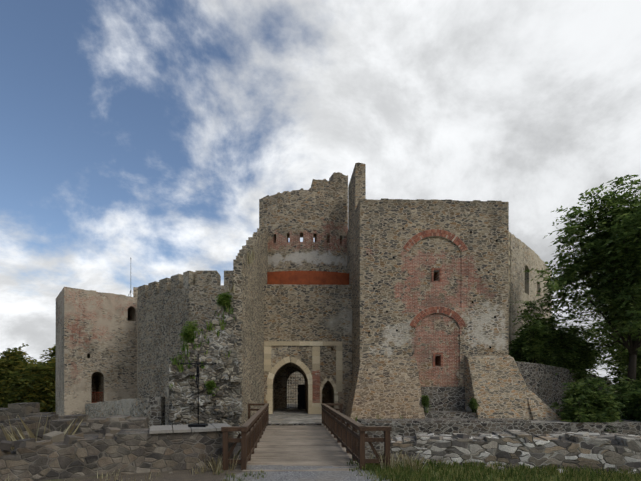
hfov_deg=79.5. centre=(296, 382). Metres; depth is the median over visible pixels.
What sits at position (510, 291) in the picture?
palace return
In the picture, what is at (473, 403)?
shrub leaves
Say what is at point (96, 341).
tower
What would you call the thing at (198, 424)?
crucifix
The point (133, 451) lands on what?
wall
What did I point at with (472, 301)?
wall putlog holes
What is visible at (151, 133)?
sky
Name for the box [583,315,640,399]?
tree
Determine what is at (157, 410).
parapet pier
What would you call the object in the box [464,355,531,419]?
buttress
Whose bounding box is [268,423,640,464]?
scarp wall
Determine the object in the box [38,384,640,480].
ground
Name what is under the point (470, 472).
grass
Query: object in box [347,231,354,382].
return wall
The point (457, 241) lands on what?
brick trim
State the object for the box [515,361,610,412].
ditch wall
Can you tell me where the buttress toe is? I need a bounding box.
[527,390,560,419]
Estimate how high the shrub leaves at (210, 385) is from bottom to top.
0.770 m
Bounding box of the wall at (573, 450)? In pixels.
[391,430,640,473]
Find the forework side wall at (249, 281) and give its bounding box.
[233,227,267,424]
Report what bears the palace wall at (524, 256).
on the ground at (286, 415)
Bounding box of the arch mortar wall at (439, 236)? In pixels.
[403,229,465,251]
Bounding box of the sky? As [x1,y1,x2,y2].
[0,0,640,383]
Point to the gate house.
(296, 312)
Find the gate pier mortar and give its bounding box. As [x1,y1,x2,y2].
[312,370,319,402]
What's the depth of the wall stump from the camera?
25.82 m
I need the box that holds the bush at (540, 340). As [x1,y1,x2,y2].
[509,301,564,374]
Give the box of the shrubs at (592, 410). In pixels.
[548,377,633,432]
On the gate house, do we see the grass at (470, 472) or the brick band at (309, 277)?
the brick band at (309, 277)
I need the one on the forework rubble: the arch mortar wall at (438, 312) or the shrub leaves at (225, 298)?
the shrub leaves at (225, 298)
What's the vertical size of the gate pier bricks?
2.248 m
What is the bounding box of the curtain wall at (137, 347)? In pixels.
[137,297,137,397]
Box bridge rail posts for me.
[220,405,389,469]
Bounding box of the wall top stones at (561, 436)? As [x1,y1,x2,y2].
[393,431,640,444]
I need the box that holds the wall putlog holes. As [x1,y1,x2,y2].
[367,228,497,348]
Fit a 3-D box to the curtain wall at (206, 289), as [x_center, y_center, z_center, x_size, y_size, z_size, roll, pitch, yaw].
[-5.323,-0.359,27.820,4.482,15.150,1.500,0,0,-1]
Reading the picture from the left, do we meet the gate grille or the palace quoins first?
the gate grille
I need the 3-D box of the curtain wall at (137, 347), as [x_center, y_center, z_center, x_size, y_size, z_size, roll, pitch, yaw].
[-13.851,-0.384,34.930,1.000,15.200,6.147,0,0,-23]
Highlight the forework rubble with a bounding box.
[169,298,263,442]
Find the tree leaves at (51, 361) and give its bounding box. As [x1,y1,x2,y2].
[26,344,55,411]
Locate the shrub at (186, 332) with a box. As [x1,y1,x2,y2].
[179,320,198,342]
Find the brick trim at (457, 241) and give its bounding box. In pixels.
[403,229,467,366]
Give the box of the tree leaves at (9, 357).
[0,343,33,407]
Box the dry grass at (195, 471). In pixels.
[4,466,205,480]
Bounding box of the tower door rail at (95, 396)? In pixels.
[91,392,102,402]
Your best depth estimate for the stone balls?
22.36 m
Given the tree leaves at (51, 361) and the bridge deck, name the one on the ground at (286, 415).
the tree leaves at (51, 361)
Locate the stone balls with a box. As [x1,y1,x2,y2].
[424,406,471,411]
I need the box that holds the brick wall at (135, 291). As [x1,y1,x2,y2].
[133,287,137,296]
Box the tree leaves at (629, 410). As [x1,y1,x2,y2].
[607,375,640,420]
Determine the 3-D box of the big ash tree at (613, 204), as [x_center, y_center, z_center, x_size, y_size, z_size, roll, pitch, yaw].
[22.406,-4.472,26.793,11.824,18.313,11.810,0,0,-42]
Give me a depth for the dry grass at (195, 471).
8.45 m
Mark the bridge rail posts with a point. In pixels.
(354, 444)
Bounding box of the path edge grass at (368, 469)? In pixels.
[214,467,408,480]
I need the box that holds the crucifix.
[180,354,215,426]
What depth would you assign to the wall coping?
9.48 m
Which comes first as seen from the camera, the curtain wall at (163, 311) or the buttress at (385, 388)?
the buttress at (385, 388)
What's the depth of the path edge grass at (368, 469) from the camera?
8.76 m
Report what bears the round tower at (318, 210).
on the gate house
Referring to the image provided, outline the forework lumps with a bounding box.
[168,313,243,424]
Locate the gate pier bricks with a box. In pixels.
[312,370,319,402]
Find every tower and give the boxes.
[56,287,136,415]
[259,172,347,272]
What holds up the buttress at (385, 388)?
on the ground at (286, 415)
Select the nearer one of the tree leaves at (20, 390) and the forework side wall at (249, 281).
the forework side wall at (249, 281)
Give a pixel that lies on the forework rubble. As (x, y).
(228, 396)
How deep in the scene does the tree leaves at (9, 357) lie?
54.82 m
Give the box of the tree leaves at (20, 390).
[0,357,55,411]
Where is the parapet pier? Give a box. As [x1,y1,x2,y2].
[150,397,164,426]
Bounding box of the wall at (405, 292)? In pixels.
[355,198,508,386]
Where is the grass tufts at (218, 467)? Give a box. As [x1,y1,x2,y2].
[198,448,427,474]
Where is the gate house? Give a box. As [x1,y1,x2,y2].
[264,284,351,413]
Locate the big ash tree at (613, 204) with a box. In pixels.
[510,174,640,384]
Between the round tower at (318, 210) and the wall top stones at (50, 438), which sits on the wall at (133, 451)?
the wall top stones at (50, 438)
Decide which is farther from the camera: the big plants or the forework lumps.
the big plants
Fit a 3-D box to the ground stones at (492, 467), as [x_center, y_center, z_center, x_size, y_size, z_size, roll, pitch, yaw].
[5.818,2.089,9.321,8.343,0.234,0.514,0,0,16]
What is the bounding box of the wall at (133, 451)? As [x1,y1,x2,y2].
[0,428,233,480]
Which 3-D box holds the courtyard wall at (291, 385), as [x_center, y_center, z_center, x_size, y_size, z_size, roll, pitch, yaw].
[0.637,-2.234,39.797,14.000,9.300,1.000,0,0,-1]
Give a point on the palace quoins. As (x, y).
(509, 288)
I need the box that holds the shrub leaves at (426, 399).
[420,395,430,407]
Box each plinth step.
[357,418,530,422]
[424,411,475,417]
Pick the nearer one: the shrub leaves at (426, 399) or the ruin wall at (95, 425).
the ruin wall at (95, 425)
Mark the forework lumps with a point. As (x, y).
(204, 399)
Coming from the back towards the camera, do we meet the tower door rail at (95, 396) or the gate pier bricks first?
the tower door rail at (95, 396)
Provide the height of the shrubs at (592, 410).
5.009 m
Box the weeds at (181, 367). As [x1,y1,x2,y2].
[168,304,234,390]
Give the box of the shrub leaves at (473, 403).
[467,398,478,410]
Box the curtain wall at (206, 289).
[189,271,232,330]
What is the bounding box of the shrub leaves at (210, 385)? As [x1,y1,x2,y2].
[205,380,218,395]
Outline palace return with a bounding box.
[509,234,510,349]
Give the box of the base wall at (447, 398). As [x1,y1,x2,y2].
[421,387,464,410]
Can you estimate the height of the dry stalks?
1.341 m
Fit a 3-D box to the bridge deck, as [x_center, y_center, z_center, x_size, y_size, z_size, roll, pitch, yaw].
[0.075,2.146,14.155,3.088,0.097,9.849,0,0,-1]
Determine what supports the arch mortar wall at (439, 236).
attached to the wall at (405, 292)
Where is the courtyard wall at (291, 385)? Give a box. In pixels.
[287,372,304,403]
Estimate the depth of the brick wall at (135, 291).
40.88 m
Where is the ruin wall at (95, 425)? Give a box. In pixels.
[0,414,148,450]
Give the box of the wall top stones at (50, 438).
[0,427,120,455]
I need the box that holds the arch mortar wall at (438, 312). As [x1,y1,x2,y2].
[409,306,465,327]
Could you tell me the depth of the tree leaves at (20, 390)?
52.24 m
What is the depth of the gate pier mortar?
26.28 m
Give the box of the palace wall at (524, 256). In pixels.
[509,232,551,352]
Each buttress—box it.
[345,357,424,419]
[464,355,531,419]
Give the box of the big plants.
[351,406,477,420]
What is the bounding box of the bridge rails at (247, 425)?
[221,403,391,463]
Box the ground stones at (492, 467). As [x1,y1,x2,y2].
[394,459,600,473]
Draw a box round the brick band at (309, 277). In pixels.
[267,271,348,284]
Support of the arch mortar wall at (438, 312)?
attached to the wall at (405, 292)
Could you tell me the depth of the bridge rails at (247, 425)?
10.42 m
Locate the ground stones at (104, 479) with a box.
[98,469,215,480]
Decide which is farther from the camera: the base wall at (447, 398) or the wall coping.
the base wall at (447, 398)
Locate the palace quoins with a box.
[509,234,509,341]
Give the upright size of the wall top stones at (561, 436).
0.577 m
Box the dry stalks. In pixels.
[0,414,82,449]
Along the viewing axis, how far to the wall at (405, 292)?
23.70 m
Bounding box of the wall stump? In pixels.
[348,162,365,288]
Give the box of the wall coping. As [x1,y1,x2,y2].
[149,423,231,433]
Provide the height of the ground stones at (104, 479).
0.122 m
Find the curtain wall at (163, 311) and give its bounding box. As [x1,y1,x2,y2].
[138,271,194,424]
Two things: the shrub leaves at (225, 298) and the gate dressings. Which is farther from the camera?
the gate dressings
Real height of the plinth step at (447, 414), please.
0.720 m
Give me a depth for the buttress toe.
22.05 m
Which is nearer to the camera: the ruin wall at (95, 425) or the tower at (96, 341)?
the ruin wall at (95, 425)
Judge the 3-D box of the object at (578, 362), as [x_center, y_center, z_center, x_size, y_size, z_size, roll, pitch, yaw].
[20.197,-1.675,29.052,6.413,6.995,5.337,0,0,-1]
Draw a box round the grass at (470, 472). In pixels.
[347,457,640,480]
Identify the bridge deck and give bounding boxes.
[243,425,358,470]
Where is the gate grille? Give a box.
[287,370,304,408]
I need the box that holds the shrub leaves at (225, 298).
[215,292,231,310]
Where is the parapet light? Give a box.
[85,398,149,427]
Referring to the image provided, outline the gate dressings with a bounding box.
[264,341,342,413]
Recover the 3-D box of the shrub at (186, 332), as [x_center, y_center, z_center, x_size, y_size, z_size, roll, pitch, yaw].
[-5.212,-2.289,18.869,1.108,1.618,1.378,0,0,-1]
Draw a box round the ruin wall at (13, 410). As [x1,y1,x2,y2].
[0,402,87,422]

